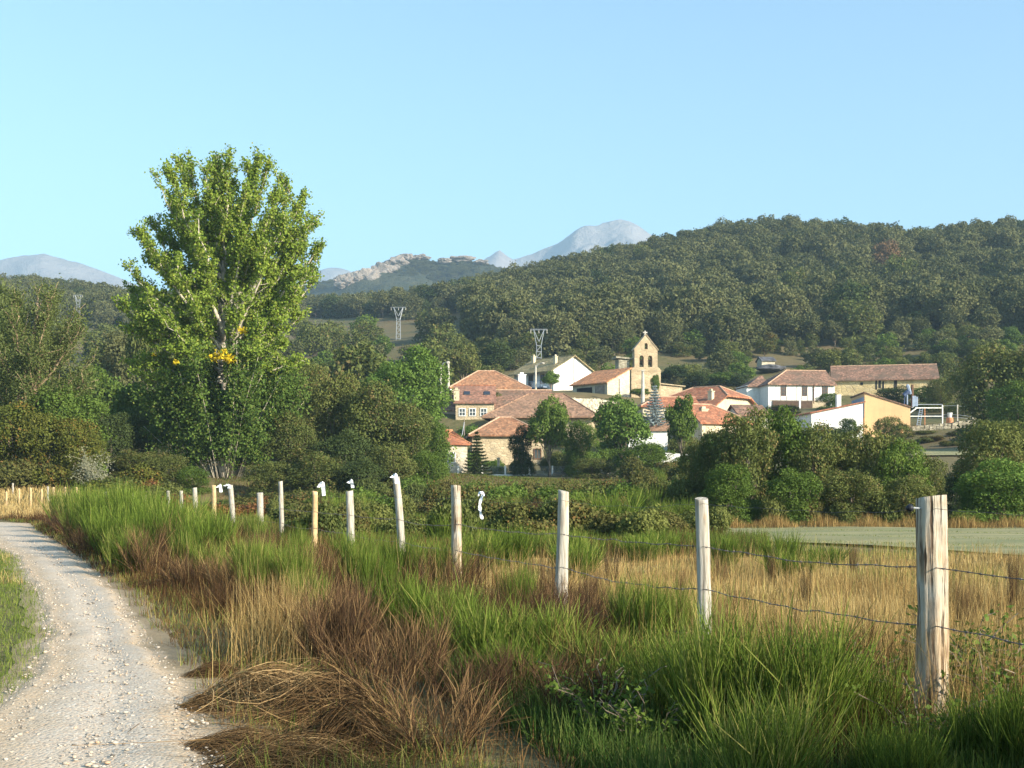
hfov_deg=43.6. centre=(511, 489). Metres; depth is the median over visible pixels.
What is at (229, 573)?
dead broom
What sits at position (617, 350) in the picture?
slope bush
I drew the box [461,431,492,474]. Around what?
conifer
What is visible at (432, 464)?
shrub
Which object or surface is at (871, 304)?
oak tree
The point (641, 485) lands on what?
heath bush
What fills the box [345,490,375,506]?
broom bush
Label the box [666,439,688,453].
garden bush
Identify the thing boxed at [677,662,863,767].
grass tuft
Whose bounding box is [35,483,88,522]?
broom bush
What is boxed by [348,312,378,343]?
oak tree
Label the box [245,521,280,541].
broom bush
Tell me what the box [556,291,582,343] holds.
oak tree
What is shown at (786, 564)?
broom bush
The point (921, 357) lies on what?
slope bush
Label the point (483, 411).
window
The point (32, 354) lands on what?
willow tree
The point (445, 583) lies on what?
broom bush
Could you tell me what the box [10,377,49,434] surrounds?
oak tree
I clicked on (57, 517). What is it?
dead broom
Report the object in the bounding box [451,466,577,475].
fence
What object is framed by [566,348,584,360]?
slope bush
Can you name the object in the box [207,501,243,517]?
rusty bush
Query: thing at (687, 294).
oak tree
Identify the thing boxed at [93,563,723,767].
verge straw
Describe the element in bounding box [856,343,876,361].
slope bush
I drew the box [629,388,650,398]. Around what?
tree
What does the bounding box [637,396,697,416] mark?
stone house
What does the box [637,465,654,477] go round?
heath bush
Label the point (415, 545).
broom bush
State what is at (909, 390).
machine
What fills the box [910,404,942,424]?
pipe frame
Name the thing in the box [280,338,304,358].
oak tree
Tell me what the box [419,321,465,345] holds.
oak tree
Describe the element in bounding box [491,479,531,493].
heath bush
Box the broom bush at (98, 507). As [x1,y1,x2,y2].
[76,488,140,523]
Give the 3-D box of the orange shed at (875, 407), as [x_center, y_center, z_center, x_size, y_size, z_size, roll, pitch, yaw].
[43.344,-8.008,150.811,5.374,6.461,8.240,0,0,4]
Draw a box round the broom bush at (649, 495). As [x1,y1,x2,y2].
[623,481,667,509]
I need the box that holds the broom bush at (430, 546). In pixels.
[413,537,450,558]
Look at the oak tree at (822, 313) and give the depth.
271.57 m
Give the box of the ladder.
[916,409,922,424]
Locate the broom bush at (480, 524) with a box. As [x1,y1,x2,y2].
[474,514,489,528]
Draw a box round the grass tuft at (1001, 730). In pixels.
[930,669,1023,767]
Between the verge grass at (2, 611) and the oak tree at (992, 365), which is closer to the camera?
the verge grass at (2, 611)
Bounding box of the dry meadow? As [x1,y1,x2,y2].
[377,549,1023,760]
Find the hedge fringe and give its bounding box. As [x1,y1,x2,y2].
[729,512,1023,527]
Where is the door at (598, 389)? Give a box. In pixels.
[595,385,604,393]
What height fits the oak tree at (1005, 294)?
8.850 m
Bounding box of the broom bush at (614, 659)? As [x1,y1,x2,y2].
[577,644,664,699]
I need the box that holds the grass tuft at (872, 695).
[795,633,929,745]
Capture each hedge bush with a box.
[699,462,757,525]
[762,465,825,524]
[819,467,889,525]
[881,473,940,523]
[943,467,974,514]
[949,455,1023,524]
[1000,470,1023,517]
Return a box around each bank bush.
[914,437,933,442]
[915,430,936,433]
[920,435,946,440]
[938,440,956,445]
[941,442,965,445]
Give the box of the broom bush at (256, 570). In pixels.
[237,548,279,604]
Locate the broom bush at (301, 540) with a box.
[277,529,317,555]
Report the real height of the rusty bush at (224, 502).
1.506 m
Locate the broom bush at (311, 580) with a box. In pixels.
[270,560,341,619]
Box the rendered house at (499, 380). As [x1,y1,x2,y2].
[444,370,531,392]
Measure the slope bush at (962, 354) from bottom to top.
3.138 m
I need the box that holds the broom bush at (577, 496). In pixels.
[569,492,600,504]
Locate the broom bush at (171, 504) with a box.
[132,493,205,516]
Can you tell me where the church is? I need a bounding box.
[612,331,685,397]
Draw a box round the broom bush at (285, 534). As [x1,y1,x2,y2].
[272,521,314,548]
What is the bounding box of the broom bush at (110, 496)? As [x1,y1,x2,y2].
[90,482,142,504]
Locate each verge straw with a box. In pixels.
[0,550,22,583]
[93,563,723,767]
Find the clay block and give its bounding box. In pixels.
[946,417,952,422]
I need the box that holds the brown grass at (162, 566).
[0,504,1023,767]
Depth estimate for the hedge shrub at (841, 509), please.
50.47 m
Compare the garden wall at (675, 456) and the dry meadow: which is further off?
the garden wall at (675, 456)
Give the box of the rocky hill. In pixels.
[307,261,498,295]
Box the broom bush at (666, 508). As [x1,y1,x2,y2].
[646,499,676,512]
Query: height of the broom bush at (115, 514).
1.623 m
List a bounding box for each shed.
[627,417,669,452]
[727,404,767,427]
[793,395,865,436]
[850,392,911,437]
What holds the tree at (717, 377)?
on the ground at (454, 424)
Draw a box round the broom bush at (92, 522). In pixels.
[78,502,117,552]
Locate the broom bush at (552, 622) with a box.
[487,590,617,663]
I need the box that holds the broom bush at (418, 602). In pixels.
[386,566,492,656]
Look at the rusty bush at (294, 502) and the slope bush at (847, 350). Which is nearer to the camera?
the rusty bush at (294, 502)
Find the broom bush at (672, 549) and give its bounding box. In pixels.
[637,524,681,558]
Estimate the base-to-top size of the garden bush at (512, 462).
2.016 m
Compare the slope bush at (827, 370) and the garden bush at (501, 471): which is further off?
the slope bush at (827, 370)
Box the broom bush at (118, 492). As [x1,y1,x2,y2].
[96,473,159,513]
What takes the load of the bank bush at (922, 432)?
on the ground at (454, 424)
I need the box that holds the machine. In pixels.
[902,384,913,406]
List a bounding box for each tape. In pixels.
[317,481,325,495]
[347,479,353,487]
[390,473,398,482]
[478,491,484,518]
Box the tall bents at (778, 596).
[318,535,1023,728]
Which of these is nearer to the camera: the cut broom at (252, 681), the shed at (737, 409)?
the cut broom at (252, 681)
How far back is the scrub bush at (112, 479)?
74.16 m
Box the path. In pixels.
[0,522,319,767]
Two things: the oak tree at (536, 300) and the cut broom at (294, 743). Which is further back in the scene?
the oak tree at (536, 300)
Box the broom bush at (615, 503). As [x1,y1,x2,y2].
[569,483,650,516]
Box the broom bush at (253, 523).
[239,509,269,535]
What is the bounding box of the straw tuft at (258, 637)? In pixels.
[173,565,382,675]
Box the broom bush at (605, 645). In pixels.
[541,616,670,676]
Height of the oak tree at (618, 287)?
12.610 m
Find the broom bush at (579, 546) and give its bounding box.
[543,534,612,579]
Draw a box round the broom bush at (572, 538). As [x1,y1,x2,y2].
[543,524,592,554]
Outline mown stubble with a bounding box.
[737,527,1023,555]
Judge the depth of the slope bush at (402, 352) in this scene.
242.19 m
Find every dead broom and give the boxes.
[38,504,59,524]
[49,509,61,527]
[49,509,69,529]
[49,521,61,532]
[53,525,98,556]
[55,517,86,549]
[100,532,122,561]
[111,518,181,574]
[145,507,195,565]
[146,554,223,587]
[148,544,184,573]
[183,545,232,586]
[184,575,274,610]
[190,549,276,593]
[242,572,397,654]
[243,530,288,548]
[243,533,299,551]
[247,526,286,544]
[269,568,400,669]
[273,569,349,598]
[285,544,345,576]
[291,577,356,624]
[291,605,398,661]
[303,619,438,703]
[305,490,335,503]
[306,538,347,563]
[308,575,397,664]
[325,564,361,593]
[327,557,438,622]
[333,616,426,662]
[334,662,534,761]
[357,537,404,563]
[358,589,468,696]
[392,540,498,590]
[411,637,530,718]
[422,572,493,605]
[428,541,498,583]
[442,577,555,626]
[457,634,610,702]
[485,566,566,618]
[496,493,538,506]
[498,556,577,602]
[499,648,659,732]
[500,575,599,624]
[520,492,575,509]
[538,591,605,638]
[539,571,632,629]
[541,574,615,613]
[557,590,632,643]
[602,594,735,644]
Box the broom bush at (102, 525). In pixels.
[81,510,129,558]
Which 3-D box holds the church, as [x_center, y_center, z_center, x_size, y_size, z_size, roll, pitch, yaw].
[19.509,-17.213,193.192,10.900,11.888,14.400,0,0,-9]
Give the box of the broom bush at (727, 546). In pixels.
[710,531,750,566]
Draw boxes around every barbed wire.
[182,502,1023,579]
[221,514,1023,646]
[321,549,982,706]
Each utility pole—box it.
[447,362,449,387]
[641,370,644,402]
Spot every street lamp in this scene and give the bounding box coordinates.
[461,419,464,438]
[535,362,544,388]
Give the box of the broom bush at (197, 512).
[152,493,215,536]
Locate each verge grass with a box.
[0,550,55,703]
[3,517,537,767]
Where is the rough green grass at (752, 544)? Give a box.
[215,463,774,557]
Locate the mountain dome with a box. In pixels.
[0,254,138,289]
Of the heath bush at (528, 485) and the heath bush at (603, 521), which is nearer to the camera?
the heath bush at (603, 521)
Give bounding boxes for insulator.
[905,504,920,511]
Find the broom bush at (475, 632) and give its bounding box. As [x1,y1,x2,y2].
[419,585,564,669]
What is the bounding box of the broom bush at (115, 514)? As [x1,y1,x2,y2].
[88,490,156,534]
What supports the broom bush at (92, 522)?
on the ground at (454, 424)
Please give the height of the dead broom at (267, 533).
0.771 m
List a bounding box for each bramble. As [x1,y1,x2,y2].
[535,646,670,740]
[590,671,721,745]
[782,621,908,677]
[845,670,1001,749]
[894,604,1023,677]
[916,605,1023,690]
[941,638,1023,708]
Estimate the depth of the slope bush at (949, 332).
249.62 m
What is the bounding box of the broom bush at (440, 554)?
[419,532,476,587]
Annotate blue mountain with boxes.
[280,268,351,290]
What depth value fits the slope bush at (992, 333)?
232.23 m
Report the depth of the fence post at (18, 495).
70.95 m
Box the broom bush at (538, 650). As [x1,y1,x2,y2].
[450,625,583,697]
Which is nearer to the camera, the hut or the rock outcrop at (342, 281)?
the hut
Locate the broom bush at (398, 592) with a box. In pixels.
[347,555,442,640]
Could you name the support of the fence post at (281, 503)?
on the ground at (454, 424)
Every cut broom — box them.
[72,655,426,749]
[91,577,183,589]
[127,637,403,732]
[130,683,641,767]
[155,689,227,717]
[177,655,250,680]
[180,720,341,766]
[191,713,465,767]
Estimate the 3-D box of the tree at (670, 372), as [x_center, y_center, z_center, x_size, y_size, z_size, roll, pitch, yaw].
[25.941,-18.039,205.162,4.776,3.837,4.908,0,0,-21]
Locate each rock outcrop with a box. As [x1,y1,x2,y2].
[333,274,352,288]
[344,270,362,282]
[354,268,380,280]
[371,262,399,272]
[382,254,409,265]
[400,253,415,260]
[413,254,431,259]
[436,258,451,263]
[450,255,475,261]
[473,259,488,264]
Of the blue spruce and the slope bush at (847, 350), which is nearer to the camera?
the blue spruce
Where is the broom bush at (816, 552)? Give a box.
[796,543,856,568]
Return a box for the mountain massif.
[484,219,651,268]
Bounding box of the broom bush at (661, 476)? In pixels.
[654,472,666,479]
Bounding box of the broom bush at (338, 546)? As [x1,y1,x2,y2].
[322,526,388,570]
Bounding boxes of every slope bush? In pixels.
[397,344,414,362]
[442,340,461,349]
[443,370,462,388]
[473,336,488,343]
[482,362,504,373]
[491,337,513,347]
[505,347,531,369]
[507,358,515,370]
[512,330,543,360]
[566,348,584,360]
[567,352,584,358]
[572,330,602,354]
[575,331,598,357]
[584,350,606,365]
[587,345,615,365]
[589,363,599,370]
[600,362,614,369]
[613,343,623,354]
[621,336,645,358]
[623,336,648,359]
[644,323,663,344]
[665,363,693,387]
[667,336,688,352]
[667,375,684,387]
[670,341,692,356]
[675,321,691,341]
[683,329,705,352]
[686,362,701,371]
[688,338,706,354]
[693,351,706,359]
[694,368,711,386]
[705,354,725,368]
[707,349,739,372]
[707,367,724,384]
[716,338,740,353]
[726,362,756,378]
[727,352,752,365]
[731,350,747,364]
[754,340,775,356]
[762,332,779,340]
[769,337,778,347]
[774,346,782,352]
[782,341,797,355]
[790,366,807,369]
[792,363,816,369]
[796,339,804,346]
[796,345,805,352]
[801,344,827,368]
[804,333,820,343]
[807,340,817,347]
[810,352,824,367]
[816,348,841,374]
[822,363,832,372]
[837,337,855,347]
[840,322,858,336]
[840,347,863,361]
[840,353,862,365]
[853,339,863,347]
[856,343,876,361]
[859,342,879,354]
[866,322,886,335]
[866,338,876,344]
[872,332,898,356]
[872,357,895,364]
[880,331,908,346]
[880,346,904,361]
[892,357,908,363]
[899,338,910,348]
[905,353,912,360]
[909,351,929,363]
[911,331,931,349]
[919,328,934,344]
[923,350,956,380]
[927,330,957,347]
[928,344,939,354]
[932,339,960,354]
[936,339,962,354]
[937,358,957,373]
[939,323,956,335]
[941,327,958,337]
[950,352,958,362]
[955,321,971,332]
[956,324,979,338]
[958,340,967,356]
[960,347,973,358]
[965,327,989,339]
[965,337,989,361]
[971,323,1003,347]
[983,337,1002,348]
[995,339,1018,350]
[998,328,1023,345]
[1004,326,1017,336]
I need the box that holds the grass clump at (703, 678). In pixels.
[649,580,802,752]
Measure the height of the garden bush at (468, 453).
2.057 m
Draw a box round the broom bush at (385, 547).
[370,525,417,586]
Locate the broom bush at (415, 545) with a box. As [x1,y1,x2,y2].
[376,533,435,555]
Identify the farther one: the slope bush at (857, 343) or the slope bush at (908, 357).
the slope bush at (857, 343)
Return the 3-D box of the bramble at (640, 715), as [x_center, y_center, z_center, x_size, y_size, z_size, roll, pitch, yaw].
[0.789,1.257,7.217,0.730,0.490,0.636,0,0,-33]
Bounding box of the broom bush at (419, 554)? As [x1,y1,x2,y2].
[376,538,438,577]
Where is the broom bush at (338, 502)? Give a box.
[311,488,363,508]
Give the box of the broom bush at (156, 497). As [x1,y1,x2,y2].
[115,484,188,510]
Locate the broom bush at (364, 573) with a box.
[349,533,410,616]
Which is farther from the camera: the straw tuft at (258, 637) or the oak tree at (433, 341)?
the oak tree at (433, 341)
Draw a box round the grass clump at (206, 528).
[166,504,238,555]
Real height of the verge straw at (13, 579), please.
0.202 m
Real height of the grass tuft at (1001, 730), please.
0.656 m
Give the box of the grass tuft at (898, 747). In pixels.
[829,700,973,767]
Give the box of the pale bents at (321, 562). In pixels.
[19,506,603,636]
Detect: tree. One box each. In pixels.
[0,273,107,416]
[0,278,27,446]
[0,331,14,409]
[0,399,52,486]
[9,409,86,488]
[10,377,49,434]
[10,381,117,481]
[40,369,73,386]
[44,416,111,487]
[47,334,79,370]
[48,319,70,350]
[63,364,124,431]
[80,329,109,357]
[90,327,151,435]
[91,406,136,471]
[93,323,116,336]
[107,380,156,438]
[111,142,327,478]
[122,409,177,462]
[123,291,170,392]
[258,408,321,478]
[273,353,331,462]
[280,310,311,338]
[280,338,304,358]
[283,451,346,497]
[294,321,335,357]
[294,323,319,350]
[297,364,366,467]
[306,401,343,436]
[308,349,334,364]
[310,427,378,491]
[311,360,332,374]
[319,319,347,343]
[319,325,346,354]
[323,340,389,393]
[324,357,371,379]
[329,455,388,495]
[335,326,369,347]
[336,379,413,473]
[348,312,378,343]
[352,318,385,343]
[361,343,460,465]
[362,443,420,493]
[366,342,386,360]
[367,333,384,346]
[368,334,394,354]
[370,401,440,481]
[404,345,456,386]
[412,307,442,340]
[412,333,453,390]
[415,419,451,477]
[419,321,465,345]
[420,307,457,330]
[437,338,464,350]
[444,341,482,379]
[459,317,477,336]
[460,292,494,341]
[469,280,510,316]
[472,296,512,343]
[475,297,501,326]
[478,341,517,370]
[489,290,539,339]
[493,295,537,325]
[494,325,517,340]
[497,316,532,352]
[508,425,536,475]
[511,290,542,306]
[524,394,570,476]
[528,305,561,339]
[533,289,558,308]
[541,371,561,388]
[545,286,572,307]
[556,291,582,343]
[559,291,604,329]
[562,419,600,476]
[576,307,619,348]
[586,282,622,313]
[589,392,655,470]
[599,295,639,330]
[601,279,631,298]
[603,291,649,313]
[607,442,677,478]
[610,322,639,351]
[616,307,644,336]
[623,284,662,309]
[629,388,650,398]
[634,307,659,343]
[636,290,668,336]
[650,374,659,393]
[655,319,683,353]
[661,365,687,381]
[662,284,686,301]
[662,392,699,456]
[664,283,710,331]
[681,371,708,386]
[684,318,712,348]
[686,286,727,333]
[697,312,720,343]
[702,284,729,299]
[707,296,759,341]
[707,306,757,352]
[707,371,733,386]
[712,294,753,310]
[725,374,750,390]
[730,308,768,349]
[732,283,764,296]
[736,284,775,329]
[742,287,773,311]
[754,322,771,338]
[757,281,803,337]
[764,405,801,413]
[767,317,784,340]
[771,285,800,296]
[776,286,814,337]
[777,311,808,346]
[790,311,826,340]
[803,283,831,310]
[811,304,825,334]
[812,425,845,447]
[814,393,842,409]
[816,307,838,324]
[820,275,871,324]
[822,319,845,345]
[823,296,869,339]
[837,418,860,436]
[838,276,867,294]
[842,277,893,309]
[853,298,882,331]
[870,301,890,324]
[872,238,905,270]
[873,385,910,404]
[873,415,914,448]
[881,282,913,323]
[883,303,905,332]
[887,320,912,341]
[893,314,915,336]
[895,287,937,327]
[902,386,951,409]
[905,270,945,290]
[905,281,943,318]
[906,310,930,331]
[909,316,932,332]
[917,308,932,330]
[920,377,957,412]
[922,281,979,321]
[936,279,955,292]
[938,302,968,326]
[940,368,989,417]
[947,339,1023,446]
[952,283,989,320]
[963,275,1000,319]
[969,306,1002,327]
[970,299,1000,327]
[979,380,1023,449]
[985,274,1010,286]
[986,279,1020,301]
[986,296,1000,309]
[990,341,1023,417]
[992,289,1019,327]
[998,299,1023,330]
[1001,274,1023,314]
[1004,275,1021,286]
[1005,290,1023,331]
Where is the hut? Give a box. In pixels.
[755,357,775,366]
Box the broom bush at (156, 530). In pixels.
[104,499,182,555]
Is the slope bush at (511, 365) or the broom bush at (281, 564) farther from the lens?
the slope bush at (511, 365)
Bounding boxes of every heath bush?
[264,495,285,518]
[268,503,307,526]
[275,507,296,522]
[284,512,323,536]
[288,499,321,520]
[288,505,364,537]
[291,478,314,489]
[302,485,337,502]
[306,498,345,538]
[334,499,372,535]
[337,485,382,501]
[338,494,364,510]
[354,476,392,495]
[356,491,395,515]
[361,496,394,527]
[372,515,421,537]
[381,488,417,501]
[392,490,417,516]
[400,473,426,503]
[403,479,426,509]
[406,516,429,535]
[416,500,443,517]
[422,480,448,511]
[423,494,480,540]
[433,490,450,507]
[436,476,457,493]
[442,482,479,503]
[461,479,496,489]
[461,491,503,519]
[466,495,506,524]
[468,480,497,491]
[477,479,532,504]
[478,486,494,496]
[481,511,514,533]
[483,483,525,505]
[488,498,544,532]
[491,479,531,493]
[498,514,556,536]
[519,478,546,490]
[529,483,548,500]
[529,483,591,510]
[529,493,570,523]
[535,499,550,511]
[543,497,607,533]
[551,477,573,492]
[570,477,593,494]
[576,480,628,498]
[577,492,604,505]
[582,506,631,537]
[591,476,623,489]
[596,478,651,505]
[603,492,631,510]
[611,503,670,538]
[618,455,643,480]
[627,470,657,487]
[636,480,649,490]
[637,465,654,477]
[638,466,667,479]
[640,481,670,492]
[641,506,675,519]
[644,477,667,508]
[647,478,670,486]
[650,458,680,470]
[662,475,706,505]
[663,465,671,479]
[666,463,689,479]
[667,512,689,532]
[670,473,690,479]
[675,507,730,534]
[686,491,716,503]
[693,503,733,532]
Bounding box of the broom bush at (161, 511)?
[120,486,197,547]
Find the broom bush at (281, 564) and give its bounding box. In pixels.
[261,534,322,599]
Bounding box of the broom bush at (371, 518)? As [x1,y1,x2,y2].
[358,507,375,531]
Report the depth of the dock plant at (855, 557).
22.67 m
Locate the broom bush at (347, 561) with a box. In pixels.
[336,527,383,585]
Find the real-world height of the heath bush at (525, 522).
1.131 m
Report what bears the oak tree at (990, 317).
on the ground at (454, 424)
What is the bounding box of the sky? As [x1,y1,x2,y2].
[0,0,1023,290]
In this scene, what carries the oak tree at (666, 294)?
on the ground at (454, 424)
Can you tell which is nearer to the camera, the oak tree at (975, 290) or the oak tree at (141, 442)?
the oak tree at (141, 442)
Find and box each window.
[447,452,455,462]
[459,408,465,415]
[469,408,475,415]
[480,408,486,415]
[528,375,532,386]
[534,448,540,458]
[540,374,544,383]
[781,385,785,395]
[802,385,807,395]
[822,386,827,393]
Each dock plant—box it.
[575,564,601,619]
[591,562,603,602]
[600,545,623,585]
[675,562,692,603]
[692,547,696,582]
[708,590,721,638]
[711,555,730,584]
[729,579,747,614]
[766,546,775,584]
[797,564,812,610]
[844,543,860,571]
[948,576,982,626]
[1006,547,1023,597]
[1006,562,1022,616]
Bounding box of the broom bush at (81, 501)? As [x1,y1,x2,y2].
[69,481,111,529]
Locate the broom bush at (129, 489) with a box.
[95,483,167,504]
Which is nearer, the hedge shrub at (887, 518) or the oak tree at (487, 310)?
the hedge shrub at (887, 518)
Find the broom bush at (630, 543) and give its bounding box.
[607,530,658,559]
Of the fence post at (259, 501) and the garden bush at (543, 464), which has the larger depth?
the garden bush at (543, 464)
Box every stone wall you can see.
[532,471,615,476]
[573,398,616,411]
[910,419,975,430]
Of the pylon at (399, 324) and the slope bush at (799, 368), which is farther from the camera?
the pylon at (399, 324)
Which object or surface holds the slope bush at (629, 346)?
on the ground at (454, 424)
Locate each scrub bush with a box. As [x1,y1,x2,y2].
[0,457,42,490]
[6,452,39,482]
[36,454,76,484]
[77,476,139,493]
[96,473,136,493]
[115,460,165,487]
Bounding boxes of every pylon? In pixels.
[73,295,82,318]
[393,307,405,339]
[530,329,547,358]
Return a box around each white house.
[508,354,593,390]
[735,376,765,404]
[759,370,836,408]
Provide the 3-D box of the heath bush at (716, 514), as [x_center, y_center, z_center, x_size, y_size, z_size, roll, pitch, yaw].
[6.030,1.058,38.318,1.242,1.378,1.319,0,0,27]
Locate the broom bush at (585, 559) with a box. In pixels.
[545,541,605,580]
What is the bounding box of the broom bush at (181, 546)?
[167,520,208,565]
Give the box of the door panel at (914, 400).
[912,396,917,405]
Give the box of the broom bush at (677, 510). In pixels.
[667,494,708,524]
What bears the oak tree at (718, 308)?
on the ground at (454, 424)
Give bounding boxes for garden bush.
[456,423,478,440]
[467,452,481,463]
[482,459,505,468]
[491,465,509,473]
[508,459,535,473]
[538,455,559,472]
[554,452,571,473]
[586,449,602,463]
[595,442,609,449]
[596,448,620,462]
[606,463,616,473]
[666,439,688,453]
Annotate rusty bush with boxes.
[133,478,166,494]
[142,482,190,497]
[154,491,178,497]
[158,494,203,509]
[201,499,228,505]
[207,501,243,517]
[224,502,267,517]
[225,493,256,505]
[248,500,268,513]
[250,495,269,501]
[266,487,309,503]
[270,498,301,506]
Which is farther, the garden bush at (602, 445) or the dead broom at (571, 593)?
the garden bush at (602, 445)
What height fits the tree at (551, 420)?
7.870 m
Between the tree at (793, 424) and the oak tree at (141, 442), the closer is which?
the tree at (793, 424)
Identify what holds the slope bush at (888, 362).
on the ground at (454, 424)
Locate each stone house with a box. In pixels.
[438,429,471,472]
[441,395,455,413]
[453,385,495,419]
[465,416,543,464]
[481,393,601,437]
[494,389,551,408]
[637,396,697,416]
[669,385,756,409]
[669,403,752,442]
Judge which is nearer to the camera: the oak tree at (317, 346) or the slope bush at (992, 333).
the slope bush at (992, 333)
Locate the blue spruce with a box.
[643,386,668,425]
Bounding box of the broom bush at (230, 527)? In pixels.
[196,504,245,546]
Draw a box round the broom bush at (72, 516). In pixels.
[54,502,94,541]
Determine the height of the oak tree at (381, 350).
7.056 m
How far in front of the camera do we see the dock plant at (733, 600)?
14.24 m
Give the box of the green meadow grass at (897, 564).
[241,530,1023,623]
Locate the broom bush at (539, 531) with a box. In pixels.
[530,526,556,542]
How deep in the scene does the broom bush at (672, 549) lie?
27.55 m
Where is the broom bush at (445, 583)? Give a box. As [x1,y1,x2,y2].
[431,575,493,612]
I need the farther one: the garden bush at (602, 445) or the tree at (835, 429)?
the tree at (835, 429)
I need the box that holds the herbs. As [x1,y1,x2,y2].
[368,617,1023,767]
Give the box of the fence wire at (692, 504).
[176,493,1009,514]
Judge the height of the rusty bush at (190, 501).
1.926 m
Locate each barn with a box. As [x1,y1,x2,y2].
[569,367,631,396]
[830,364,939,395]
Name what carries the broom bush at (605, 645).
on the ground at (454, 424)
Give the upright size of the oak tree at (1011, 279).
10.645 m
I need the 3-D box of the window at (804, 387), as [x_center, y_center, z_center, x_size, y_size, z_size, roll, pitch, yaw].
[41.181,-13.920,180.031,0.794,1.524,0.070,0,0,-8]
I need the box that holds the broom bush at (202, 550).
[186,536,242,577]
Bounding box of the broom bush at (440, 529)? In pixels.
[416,506,473,541]
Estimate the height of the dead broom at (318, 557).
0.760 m
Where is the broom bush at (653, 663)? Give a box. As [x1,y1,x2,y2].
[602,610,726,721]
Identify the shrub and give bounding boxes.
[68,447,114,493]
[109,448,159,477]
[141,451,191,490]
[172,465,213,494]
[240,460,294,498]
[412,448,449,487]
[570,457,613,478]
[729,508,746,518]
[742,497,763,520]
[742,497,764,519]
[756,494,789,524]
[772,500,804,522]
[799,490,824,522]
[805,504,829,516]
[825,498,860,525]
[860,490,897,516]
[869,492,904,525]
[909,492,929,522]
[948,508,988,523]
[960,485,982,511]
[1010,507,1023,522]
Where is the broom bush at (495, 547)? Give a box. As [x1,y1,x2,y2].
[441,525,526,571]
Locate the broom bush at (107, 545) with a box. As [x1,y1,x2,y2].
[97,516,149,568]
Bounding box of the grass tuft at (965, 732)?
[918,679,1023,767]
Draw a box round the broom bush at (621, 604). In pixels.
[599,562,681,653]
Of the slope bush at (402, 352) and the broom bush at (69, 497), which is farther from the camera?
the slope bush at (402, 352)
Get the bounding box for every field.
[723,525,1023,554]
[911,447,996,454]
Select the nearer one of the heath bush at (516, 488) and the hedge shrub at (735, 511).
the hedge shrub at (735, 511)
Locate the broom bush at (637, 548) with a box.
[613,531,667,562]
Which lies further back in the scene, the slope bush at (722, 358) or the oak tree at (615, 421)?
the slope bush at (722, 358)
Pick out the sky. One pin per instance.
(436, 129)
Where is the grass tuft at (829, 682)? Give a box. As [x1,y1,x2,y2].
[707,584,898,756]
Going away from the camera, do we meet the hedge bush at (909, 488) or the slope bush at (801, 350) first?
the hedge bush at (909, 488)
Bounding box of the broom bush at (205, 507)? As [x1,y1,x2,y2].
[162,487,226,529]
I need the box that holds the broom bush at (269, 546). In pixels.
[233,536,290,561]
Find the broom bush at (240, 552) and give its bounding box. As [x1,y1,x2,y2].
[222,523,277,591]
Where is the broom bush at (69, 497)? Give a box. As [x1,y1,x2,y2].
[56,478,100,521]
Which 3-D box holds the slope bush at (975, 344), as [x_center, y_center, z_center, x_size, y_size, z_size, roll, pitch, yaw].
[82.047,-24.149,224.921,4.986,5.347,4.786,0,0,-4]
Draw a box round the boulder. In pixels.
[756,364,785,371]
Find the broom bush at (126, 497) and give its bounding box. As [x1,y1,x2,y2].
[107,475,169,527]
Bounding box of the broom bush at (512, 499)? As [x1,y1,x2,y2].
[494,492,530,504]
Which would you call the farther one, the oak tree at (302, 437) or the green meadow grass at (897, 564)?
the oak tree at (302, 437)
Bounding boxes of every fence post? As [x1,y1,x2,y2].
[18,488,19,503]
[30,487,31,505]
[192,487,197,508]
[211,485,215,513]
[228,485,235,526]
[257,492,263,521]
[278,481,283,537]
[311,491,317,548]
[346,490,354,540]
[393,476,404,550]
[451,485,461,585]
[555,490,568,600]
[695,497,711,638]
[914,495,948,720]
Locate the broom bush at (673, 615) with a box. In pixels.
[638,573,696,643]
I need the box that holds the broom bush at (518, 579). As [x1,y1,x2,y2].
[486,552,544,617]
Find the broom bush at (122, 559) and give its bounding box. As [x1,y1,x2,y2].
[106,529,158,574]
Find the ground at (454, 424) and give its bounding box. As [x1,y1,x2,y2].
[0,264,1023,767]
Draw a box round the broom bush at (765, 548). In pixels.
[753,527,812,568]
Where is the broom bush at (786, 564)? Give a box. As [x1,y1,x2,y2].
[753,546,828,578]
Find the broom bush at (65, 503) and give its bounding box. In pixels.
[46,482,109,522]
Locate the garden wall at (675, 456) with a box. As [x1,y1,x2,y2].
[662,453,679,461]
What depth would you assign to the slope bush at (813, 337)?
259.05 m
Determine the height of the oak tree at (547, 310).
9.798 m
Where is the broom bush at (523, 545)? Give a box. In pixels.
[482,520,546,567]

